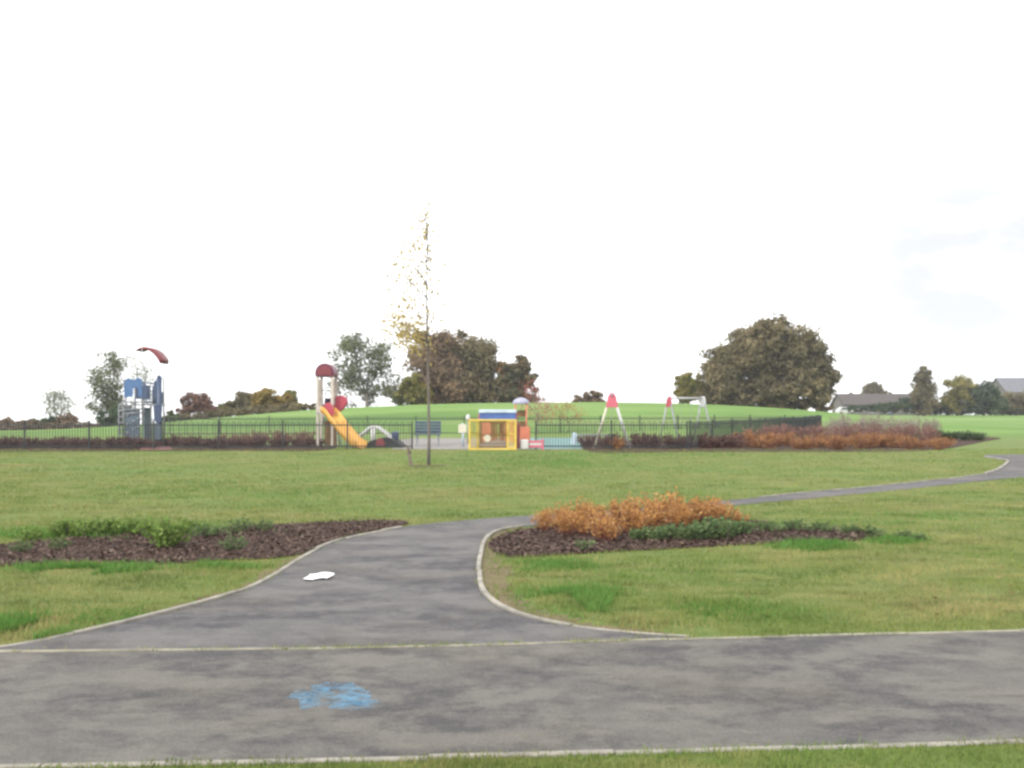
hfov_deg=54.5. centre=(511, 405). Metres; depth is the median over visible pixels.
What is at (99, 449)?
fence planting bed
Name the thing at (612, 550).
planting bed
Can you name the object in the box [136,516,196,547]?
weed clump
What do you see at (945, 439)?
orange shrub
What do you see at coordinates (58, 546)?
ground plant
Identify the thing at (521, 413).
play shelter
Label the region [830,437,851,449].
orange shrub
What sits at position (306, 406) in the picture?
hedge
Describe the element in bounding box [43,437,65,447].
purple shrub
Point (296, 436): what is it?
rose shrub
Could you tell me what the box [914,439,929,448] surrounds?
orange shrub
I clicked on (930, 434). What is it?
purple shrub
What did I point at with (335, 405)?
slide tower
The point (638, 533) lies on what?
green shrub
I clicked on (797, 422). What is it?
railing fence
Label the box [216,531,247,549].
ground plant
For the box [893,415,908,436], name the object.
buff shrub
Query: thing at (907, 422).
buff shrub
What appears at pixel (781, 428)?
purple shrub
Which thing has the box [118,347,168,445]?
climbing tower
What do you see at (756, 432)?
purple shrub
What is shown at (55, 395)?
bare tree
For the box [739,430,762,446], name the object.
orange shrub
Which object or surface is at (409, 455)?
tree stake
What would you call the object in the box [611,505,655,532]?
orange shrub
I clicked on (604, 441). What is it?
purple shrub
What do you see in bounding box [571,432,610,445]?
balance beam
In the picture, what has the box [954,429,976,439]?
green shrub
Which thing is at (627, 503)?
orange shrub
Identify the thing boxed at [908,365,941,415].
upright tree
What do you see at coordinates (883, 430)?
purple shrub
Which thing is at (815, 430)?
purple shrub
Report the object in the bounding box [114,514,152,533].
weed clump
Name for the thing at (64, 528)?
weed clump
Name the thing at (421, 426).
park bench
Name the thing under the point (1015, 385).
slate house
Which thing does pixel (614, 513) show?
orange shrub
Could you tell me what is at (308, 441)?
purple shrub
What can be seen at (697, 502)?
orange shrub
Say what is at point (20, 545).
ground plant
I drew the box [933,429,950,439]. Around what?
green shrub
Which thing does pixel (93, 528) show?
weed clump
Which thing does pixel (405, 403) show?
hedge
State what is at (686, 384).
leafy tree
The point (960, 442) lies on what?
planting bed
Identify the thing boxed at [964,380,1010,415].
bush
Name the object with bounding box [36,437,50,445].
purple shrub
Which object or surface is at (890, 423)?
buff shrub
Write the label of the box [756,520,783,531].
ground plant
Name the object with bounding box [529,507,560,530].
orange shrub
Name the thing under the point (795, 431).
purple shrub
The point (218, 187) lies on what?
sky
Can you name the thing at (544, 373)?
lamp column
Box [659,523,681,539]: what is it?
green shrub
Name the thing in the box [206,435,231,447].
purple shrub
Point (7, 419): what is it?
bush
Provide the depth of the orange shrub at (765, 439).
38.35 m
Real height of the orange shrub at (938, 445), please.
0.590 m
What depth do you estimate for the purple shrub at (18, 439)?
39.32 m
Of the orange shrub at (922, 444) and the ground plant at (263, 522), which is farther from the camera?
the orange shrub at (922, 444)
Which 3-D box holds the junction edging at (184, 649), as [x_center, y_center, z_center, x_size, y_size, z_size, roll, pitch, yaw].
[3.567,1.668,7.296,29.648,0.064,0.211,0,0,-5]
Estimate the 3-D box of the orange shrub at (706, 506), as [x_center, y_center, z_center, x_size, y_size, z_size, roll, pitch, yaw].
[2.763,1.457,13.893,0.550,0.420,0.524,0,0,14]
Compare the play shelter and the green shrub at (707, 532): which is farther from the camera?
the play shelter
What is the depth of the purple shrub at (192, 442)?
39.64 m
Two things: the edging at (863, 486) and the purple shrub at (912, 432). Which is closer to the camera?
the edging at (863, 486)
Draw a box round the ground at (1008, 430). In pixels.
[0,402,1023,767]
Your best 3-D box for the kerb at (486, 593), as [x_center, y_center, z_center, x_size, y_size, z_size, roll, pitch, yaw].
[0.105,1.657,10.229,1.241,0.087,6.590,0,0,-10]
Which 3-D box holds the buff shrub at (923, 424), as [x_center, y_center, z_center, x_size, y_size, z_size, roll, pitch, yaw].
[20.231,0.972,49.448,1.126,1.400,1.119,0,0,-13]
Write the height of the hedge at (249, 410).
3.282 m
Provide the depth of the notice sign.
39.92 m
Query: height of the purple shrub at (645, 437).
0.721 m
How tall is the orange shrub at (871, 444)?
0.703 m
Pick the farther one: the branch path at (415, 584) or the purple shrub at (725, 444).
the purple shrub at (725, 444)
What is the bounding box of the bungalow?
[830,394,913,414]
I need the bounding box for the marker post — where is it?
[466,414,469,443]
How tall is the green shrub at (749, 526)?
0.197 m
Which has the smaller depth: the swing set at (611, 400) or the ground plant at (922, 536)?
the ground plant at (922, 536)
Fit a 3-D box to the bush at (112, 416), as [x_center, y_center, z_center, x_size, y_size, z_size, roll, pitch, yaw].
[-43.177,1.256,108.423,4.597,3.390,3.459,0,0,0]
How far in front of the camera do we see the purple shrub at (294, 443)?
40.22 m
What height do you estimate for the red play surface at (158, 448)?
0.050 m
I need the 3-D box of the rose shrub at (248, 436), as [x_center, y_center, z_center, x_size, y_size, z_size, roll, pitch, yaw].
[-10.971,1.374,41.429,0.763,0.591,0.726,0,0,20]
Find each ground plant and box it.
[6,537,33,551]
[46,535,72,549]
[189,521,229,537]
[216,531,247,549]
[223,514,252,532]
[252,516,273,529]
[575,539,595,550]
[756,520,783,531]
[782,518,810,529]
[806,519,837,531]
[835,522,863,532]
[863,524,885,535]
[893,528,912,537]
[910,532,926,539]
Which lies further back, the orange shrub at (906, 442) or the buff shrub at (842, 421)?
the buff shrub at (842, 421)
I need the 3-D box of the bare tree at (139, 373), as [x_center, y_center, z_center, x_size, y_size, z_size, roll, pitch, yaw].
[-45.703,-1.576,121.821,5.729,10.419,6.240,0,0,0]
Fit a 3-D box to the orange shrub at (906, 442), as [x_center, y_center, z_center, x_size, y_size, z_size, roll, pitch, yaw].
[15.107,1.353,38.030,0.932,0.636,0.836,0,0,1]
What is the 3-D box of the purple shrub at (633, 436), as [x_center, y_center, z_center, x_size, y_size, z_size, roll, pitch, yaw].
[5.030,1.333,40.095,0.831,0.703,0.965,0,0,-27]
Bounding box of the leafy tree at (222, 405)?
[217,402,234,409]
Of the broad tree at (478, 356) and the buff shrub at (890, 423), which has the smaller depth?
the buff shrub at (890, 423)
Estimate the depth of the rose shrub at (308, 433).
41.57 m
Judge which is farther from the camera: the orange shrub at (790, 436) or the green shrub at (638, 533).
the orange shrub at (790, 436)
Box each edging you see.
[0,629,1023,652]
[0,739,1023,767]
[759,474,981,496]
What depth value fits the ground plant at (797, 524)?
13.10 m
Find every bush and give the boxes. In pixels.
[0,416,31,426]
[28,417,39,424]
[39,416,60,424]
[55,412,79,424]
[96,402,131,426]
[162,410,184,421]
[175,391,218,415]
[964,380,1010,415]
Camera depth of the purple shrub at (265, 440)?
40.60 m
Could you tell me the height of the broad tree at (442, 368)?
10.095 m
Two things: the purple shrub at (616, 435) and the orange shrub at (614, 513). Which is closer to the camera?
the orange shrub at (614, 513)
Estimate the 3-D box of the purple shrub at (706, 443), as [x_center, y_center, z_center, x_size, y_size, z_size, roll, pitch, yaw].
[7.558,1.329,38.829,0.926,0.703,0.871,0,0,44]
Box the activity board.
[517,424,529,447]
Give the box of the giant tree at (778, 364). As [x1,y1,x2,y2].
[693,311,844,411]
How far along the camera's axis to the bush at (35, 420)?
120.64 m
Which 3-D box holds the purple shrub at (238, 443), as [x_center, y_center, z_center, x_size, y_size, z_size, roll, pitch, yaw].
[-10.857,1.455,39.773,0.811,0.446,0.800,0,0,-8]
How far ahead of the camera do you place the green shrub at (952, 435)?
48.12 m
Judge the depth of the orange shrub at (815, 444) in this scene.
39.01 m
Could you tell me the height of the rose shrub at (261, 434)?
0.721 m
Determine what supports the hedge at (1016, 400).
on the ground at (1008, 430)
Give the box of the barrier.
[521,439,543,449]
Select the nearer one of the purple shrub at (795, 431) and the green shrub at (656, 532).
the green shrub at (656, 532)
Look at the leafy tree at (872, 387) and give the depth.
214.22 m
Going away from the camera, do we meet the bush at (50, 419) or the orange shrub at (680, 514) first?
the orange shrub at (680, 514)
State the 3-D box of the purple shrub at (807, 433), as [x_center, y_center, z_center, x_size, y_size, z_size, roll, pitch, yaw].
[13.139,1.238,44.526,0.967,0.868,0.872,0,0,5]
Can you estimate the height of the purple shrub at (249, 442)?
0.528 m
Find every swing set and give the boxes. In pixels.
[593,393,630,448]
[660,396,709,436]
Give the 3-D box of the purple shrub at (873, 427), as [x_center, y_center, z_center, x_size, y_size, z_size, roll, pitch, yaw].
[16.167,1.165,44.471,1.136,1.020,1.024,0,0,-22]
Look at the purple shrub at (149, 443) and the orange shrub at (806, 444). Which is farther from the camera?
the purple shrub at (149, 443)
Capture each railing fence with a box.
[0,420,412,448]
[119,415,817,434]
[535,420,687,448]
[689,415,821,448]
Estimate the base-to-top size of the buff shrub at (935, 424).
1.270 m
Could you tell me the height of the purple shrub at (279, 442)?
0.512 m
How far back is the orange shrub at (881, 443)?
39.87 m
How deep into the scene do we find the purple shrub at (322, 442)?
40.50 m
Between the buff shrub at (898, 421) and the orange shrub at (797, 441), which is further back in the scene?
the buff shrub at (898, 421)
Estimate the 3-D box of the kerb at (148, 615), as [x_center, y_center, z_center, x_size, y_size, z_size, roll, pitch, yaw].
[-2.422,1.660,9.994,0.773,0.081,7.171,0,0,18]
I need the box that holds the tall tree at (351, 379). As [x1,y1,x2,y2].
[323,328,403,407]
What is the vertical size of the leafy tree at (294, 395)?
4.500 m
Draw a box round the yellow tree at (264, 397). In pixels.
[251,387,293,413]
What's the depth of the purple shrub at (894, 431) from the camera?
43.08 m
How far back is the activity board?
38.58 m
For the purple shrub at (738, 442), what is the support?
on the planting bed at (960, 442)
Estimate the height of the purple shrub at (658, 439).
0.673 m
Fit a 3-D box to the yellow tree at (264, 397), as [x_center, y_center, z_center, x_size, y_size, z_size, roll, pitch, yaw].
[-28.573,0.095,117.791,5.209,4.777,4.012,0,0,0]
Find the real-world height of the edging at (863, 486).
0.074 m
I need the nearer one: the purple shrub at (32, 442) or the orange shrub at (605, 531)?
the orange shrub at (605, 531)
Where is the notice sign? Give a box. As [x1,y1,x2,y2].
[458,423,465,446]
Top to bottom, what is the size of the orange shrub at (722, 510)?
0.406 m
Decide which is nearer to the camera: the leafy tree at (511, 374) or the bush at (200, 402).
the leafy tree at (511, 374)
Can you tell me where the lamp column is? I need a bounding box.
[543,349,550,402]
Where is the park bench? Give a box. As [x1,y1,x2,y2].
[414,421,440,445]
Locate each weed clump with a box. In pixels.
[6,526,45,540]
[46,515,87,537]
[73,516,109,536]
[89,516,123,533]
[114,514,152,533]
[132,517,172,535]
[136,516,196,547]
[173,517,202,531]
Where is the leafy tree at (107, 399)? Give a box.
[77,345,139,420]
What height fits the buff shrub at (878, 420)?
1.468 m
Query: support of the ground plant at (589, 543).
on the planting bed at (612, 550)
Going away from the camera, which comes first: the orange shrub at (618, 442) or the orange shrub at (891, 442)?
the orange shrub at (618, 442)
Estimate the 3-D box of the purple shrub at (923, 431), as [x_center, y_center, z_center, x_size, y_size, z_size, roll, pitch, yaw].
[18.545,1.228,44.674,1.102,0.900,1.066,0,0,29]
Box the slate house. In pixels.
[987,378,1023,414]
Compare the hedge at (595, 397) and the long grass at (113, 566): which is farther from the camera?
the hedge at (595, 397)
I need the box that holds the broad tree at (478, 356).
[443,326,506,403]
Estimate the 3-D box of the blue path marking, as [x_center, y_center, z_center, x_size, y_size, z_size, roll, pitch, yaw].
[-1.013,1.642,5.607,0.462,0.001,0.638,0,0,-33]
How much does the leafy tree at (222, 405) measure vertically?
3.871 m
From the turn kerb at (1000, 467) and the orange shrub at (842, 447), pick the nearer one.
the turn kerb at (1000, 467)
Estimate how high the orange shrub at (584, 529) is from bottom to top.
0.452 m
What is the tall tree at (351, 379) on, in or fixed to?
on the ground at (1008, 430)
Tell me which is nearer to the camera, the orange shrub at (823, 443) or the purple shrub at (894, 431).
the orange shrub at (823, 443)
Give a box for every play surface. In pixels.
[140,447,171,449]
[393,438,591,449]
[520,438,581,448]
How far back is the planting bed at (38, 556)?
11.52 m
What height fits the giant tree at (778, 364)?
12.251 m
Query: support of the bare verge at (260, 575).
on the ground at (1008, 430)
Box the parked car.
[835,407,853,413]
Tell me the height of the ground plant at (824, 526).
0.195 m
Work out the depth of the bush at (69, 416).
118.69 m
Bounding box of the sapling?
[374,187,452,464]
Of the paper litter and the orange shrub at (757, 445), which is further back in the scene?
the orange shrub at (757, 445)
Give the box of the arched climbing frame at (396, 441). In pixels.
[359,426,405,447]
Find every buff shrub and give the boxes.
[822,415,841,438]
[833,412,851,429]
[836,412,857,435]
[855,414,879,433]
[867,410,888,437]
[881,413,902,432]
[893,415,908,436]
[899,415,921,433]
[909,412,932,438]
[927,417,942,430]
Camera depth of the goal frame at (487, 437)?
37.67 m
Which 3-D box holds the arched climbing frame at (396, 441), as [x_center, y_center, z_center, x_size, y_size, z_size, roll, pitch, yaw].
[-5.305,1.264,40.030,1.992,0.971,1.540,0,0,0]
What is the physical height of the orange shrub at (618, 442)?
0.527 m
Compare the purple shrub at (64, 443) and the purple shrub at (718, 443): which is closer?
the purple shrub at (718, 443)
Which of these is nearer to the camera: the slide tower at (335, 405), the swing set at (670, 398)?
the slide tower at (335, 405)
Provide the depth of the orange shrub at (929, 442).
39.36 m
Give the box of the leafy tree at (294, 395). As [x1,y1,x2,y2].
[284,389,303,410]
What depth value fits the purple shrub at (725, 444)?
39.19 m
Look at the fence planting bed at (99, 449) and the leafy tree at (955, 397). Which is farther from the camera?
the leafy tree at (955, 397)
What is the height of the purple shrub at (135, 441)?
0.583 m
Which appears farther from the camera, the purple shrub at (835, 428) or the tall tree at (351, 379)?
the tall tree at (351, 379)
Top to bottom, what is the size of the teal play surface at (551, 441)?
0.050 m
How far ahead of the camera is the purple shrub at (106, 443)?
39.40 m
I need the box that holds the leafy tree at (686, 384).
[672,370,707,403]
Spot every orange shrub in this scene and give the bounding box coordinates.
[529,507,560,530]
[544,501,578,526]
[547,508,579,534]
[563,502,617,534]
[564,496,602,523]
[584,511,627,540]
[592,494,629,524]
[606,437,626,448]
[608,492,646,521]
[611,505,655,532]
[629,491,673,520]
[637,500,674,529]
[656,486,698,522]
[664,501,701,527]
[680,496,708,521]
[690,495,728,521]
[701,497,740,519]
[729,508,750,522]
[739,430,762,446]
[752,435,763,447]
[757,431,782,448]
[771,433,787,445]
[779,431,801,445]
[789,437,804,448]
[796,436,814,448]
[808,433,830,446]
[808,437,822,447]
[821,432,844,449]
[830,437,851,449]
[844,436,854,446]
[846,432,871,447]
[859,431,883,447]
[867,433,887,446]
[882,431,902,447]
[894,435,917,448]
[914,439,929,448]
[924,437,936,446]
[930,435,950,449]
[941,436,956,446]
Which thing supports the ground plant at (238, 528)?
on the planting bed at (38, 556)
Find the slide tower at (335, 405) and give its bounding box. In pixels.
[315,363,367,448]
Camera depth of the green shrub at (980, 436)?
47.39 m
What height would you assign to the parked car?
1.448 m
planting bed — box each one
[0,445,336,451]
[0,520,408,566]
[488,517,883,557]
[582,437,1000,452]
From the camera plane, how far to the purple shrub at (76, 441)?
39.09 m
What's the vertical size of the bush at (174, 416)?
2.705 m
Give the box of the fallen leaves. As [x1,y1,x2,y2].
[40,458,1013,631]
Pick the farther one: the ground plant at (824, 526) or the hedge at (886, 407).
the hedge at (886, 407)
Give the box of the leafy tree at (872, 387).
[860,380,891,393]
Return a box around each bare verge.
[107,554,302,622]
[481,528,683,634]
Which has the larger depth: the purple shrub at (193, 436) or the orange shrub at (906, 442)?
the purple shrub at (193, 436)
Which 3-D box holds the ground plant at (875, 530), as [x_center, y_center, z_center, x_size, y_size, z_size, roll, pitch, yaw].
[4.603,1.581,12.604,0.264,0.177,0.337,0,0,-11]
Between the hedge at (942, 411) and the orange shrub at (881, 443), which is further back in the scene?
the hedge at (942, 411)
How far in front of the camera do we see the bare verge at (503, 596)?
9.03 m
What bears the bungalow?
on the ground at (1008, 430)
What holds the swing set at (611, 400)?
on the play surface at (449, 443)
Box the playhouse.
[478,410,516,443]
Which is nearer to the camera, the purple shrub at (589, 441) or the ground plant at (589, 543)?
the ground plant at (589, 543)
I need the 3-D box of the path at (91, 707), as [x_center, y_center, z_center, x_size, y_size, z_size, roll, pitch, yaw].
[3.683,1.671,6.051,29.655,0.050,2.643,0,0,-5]
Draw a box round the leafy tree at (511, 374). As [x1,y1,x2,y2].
[493,353,539,402]
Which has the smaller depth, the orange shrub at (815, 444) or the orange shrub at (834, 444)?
the orange shrub at (834, 444)
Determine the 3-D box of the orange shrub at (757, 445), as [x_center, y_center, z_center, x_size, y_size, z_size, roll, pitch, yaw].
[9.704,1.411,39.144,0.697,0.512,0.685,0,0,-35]
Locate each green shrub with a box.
[629,527,650,540]
[642,525,668,539]
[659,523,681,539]
[676,522,700,540]
[687,520,717,540]
[702,515,724,527]
[710,518,741,539]
[723,516,752,535]
[740,520,758,532]
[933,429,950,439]
[945,430,958,439]
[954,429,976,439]
[970,431,989,439]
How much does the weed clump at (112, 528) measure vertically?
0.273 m
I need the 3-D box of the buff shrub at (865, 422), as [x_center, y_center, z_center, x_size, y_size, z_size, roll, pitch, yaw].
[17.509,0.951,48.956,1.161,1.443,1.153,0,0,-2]
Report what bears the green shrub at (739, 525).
on the planting bed at (612, 550)
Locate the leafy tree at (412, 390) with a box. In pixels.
[390,372,433,404]
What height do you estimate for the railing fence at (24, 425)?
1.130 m
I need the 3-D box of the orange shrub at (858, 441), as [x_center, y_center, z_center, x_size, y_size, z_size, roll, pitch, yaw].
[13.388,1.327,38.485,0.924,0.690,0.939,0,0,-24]
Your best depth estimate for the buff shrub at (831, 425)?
48.82 m
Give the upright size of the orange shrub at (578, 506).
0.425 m
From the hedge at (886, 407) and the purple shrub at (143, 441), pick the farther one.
the hedge at (886, 407)
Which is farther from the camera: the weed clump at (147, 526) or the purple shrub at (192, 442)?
the purple shrub at (192, 442)
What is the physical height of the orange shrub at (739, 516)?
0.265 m
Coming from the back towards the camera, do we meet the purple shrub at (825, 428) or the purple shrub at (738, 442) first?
the purple shrub at (825, 428)
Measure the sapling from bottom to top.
7.917 m
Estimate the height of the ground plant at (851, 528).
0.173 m
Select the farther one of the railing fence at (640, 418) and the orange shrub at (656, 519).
the railing fence at (640, 418)
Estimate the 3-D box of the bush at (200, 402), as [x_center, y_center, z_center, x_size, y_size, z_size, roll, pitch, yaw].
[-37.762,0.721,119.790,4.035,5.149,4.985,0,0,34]
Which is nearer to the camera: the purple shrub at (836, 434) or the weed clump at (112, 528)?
the weed clump at (112, 528)
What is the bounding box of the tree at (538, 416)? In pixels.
[517,374,560,432]
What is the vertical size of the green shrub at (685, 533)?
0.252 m
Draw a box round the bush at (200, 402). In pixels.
[175,391,218,415]
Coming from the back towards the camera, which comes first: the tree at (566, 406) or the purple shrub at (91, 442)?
the tree at (566, 406)
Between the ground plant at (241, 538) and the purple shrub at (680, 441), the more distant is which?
the purple shrub at (680, 441)
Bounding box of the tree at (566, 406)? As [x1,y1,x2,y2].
[548,394,588,429]
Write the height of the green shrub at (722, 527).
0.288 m
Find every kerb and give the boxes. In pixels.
[0,526,402,646]
[476,525,689,635]
[983,456,1008,473]
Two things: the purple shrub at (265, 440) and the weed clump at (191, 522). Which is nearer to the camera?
the weed clump at (191, 522)
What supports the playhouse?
on the play surface at (449, 443)
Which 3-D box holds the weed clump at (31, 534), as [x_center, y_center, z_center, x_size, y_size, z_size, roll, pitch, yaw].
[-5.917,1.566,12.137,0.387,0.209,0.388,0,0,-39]
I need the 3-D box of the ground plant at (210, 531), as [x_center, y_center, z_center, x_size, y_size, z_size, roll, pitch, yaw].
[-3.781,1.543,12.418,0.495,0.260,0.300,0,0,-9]
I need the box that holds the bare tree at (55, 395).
[24,381,80,417]
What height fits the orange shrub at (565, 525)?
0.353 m
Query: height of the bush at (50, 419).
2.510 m
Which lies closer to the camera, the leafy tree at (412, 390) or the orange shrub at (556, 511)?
the orange shrub at (556, 511)
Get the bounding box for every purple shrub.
[0,436,14,447]
[1,435,22,447]
[17,436,42,447]
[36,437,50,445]
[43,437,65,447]
[54,435,75,445]
[64,436,85,447]
[81,437,105,447]
[101,436,118,445]
[115,434,141,447]
[133,437,148,445]
[144,439,162,447]
[162,434,186,445]
[177,435,199,445]
[186,434,207,445]
[199,438,209,445]
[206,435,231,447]
[224,436,241,445]
[231,438,245,445]
[245,436,266,447]
[251,434,269,445]
[267,436,287,445]
[287,438,300,445]
[296,438,314,445]
[311,438,325,445]
[576,436,599,445]
[598,434,615,447]
[613,432,624,445]
[630,431,641,445]
[630,431,649,447]
[644,432,662,447]
[658,432,682,447]
[672,433,688,447]
[697,431,716,447]
[708,434,724,447]
[720,434,734,447]
[724,432,747,447]
[739,427,758,442]
[769,423,793,443]
[782,424,800,440]
[797,425,816,439]
[807,425,826,440]
[810,421,830,437]
[821,427,844,437]
[833,424,852,437]
[840,424,862,440]
[862,422,884,440]
[875,427,896,442]
[883,425,904,443]
[891,421,916,439]
[901,425,917,439]
[915,425,937,441]
[919,425,941,443]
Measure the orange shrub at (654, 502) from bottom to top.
0.478 m
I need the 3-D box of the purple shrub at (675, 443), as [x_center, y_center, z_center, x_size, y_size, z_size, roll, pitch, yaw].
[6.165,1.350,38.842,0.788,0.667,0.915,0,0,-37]
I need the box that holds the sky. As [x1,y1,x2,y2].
[0,0,1023,424]
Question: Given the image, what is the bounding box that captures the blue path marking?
[301,682,368,706]
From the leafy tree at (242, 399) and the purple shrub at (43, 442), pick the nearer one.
the purple shrub at (43, 442)
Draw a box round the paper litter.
[303,572,334,579]
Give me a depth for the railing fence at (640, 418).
56.13 m
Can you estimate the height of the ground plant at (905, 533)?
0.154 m
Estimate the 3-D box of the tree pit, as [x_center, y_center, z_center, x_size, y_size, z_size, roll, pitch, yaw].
[-2.367,1.670,27.332,1.117,0.050,1.183,0,0,0]
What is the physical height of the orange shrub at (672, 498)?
0.553 m
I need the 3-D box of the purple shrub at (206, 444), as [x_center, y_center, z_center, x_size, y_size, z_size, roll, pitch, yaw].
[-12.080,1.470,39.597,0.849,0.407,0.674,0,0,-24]
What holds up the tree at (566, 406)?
on the ground at (1008, 430)
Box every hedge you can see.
[0,420,104,430]
[165,402,300,421]
[299,402,324,410]
[389,395,545,404]
[572,390,606,401]
[847,397,921,414]
[912,404,1023,415]
[1002,389,1023,415]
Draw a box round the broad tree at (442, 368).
[400,326,479,403]
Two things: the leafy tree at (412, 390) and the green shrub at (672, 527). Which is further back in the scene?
the leafy tree at (412, 390)
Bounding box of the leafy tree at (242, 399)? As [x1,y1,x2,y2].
[224,390,254,409]
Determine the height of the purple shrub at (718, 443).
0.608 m
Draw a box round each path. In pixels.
[0,454,1023,649]
[0,631,1023,763]
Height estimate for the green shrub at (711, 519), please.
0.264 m
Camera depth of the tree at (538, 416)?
56.07 m
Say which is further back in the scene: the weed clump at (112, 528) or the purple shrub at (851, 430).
the purple shrub at (851, 430)
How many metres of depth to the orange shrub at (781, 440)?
40.41 m
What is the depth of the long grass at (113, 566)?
10.15 m
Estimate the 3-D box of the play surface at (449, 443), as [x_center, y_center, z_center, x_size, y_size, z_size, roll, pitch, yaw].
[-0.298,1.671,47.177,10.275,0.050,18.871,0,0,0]
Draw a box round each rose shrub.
[239,433,253,439]
[250,430,268,437]
[267,430,286,439]
[289,430,308,442]
[298,429,315,443]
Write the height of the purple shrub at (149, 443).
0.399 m
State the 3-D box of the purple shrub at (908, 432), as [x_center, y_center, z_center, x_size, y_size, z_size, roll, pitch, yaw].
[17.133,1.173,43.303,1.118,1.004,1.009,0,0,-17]
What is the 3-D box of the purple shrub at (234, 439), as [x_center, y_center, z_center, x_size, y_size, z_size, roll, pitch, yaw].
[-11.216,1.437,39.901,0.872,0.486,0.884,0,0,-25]
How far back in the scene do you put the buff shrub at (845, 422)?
48.88 m
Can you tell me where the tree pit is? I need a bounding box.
[407,465,445,466]
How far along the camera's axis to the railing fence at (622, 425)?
37.89 m
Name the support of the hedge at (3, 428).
on the ground at (1008, 430)
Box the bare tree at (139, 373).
[123,352,159,407]
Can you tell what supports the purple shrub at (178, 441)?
on the fence planting bed at (99, 449)
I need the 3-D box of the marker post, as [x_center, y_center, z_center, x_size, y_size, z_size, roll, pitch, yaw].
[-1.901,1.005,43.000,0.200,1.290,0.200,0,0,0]
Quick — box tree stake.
[406,446,411,465]
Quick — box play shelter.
[513,398,528,426]
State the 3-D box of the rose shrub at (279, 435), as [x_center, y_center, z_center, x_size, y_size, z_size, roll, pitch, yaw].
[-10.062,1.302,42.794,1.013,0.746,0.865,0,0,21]
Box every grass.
[0,450,1021,640]
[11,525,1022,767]
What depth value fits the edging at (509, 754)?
4.67 m
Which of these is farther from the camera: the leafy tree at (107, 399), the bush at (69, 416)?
the bush at (69, 416)
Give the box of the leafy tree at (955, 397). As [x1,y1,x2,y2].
[937,374,980,415]
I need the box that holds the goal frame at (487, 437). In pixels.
[468,419,516,449]
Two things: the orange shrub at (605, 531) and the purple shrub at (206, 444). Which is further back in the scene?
the purple shrub at (206, 444)
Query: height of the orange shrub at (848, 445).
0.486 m

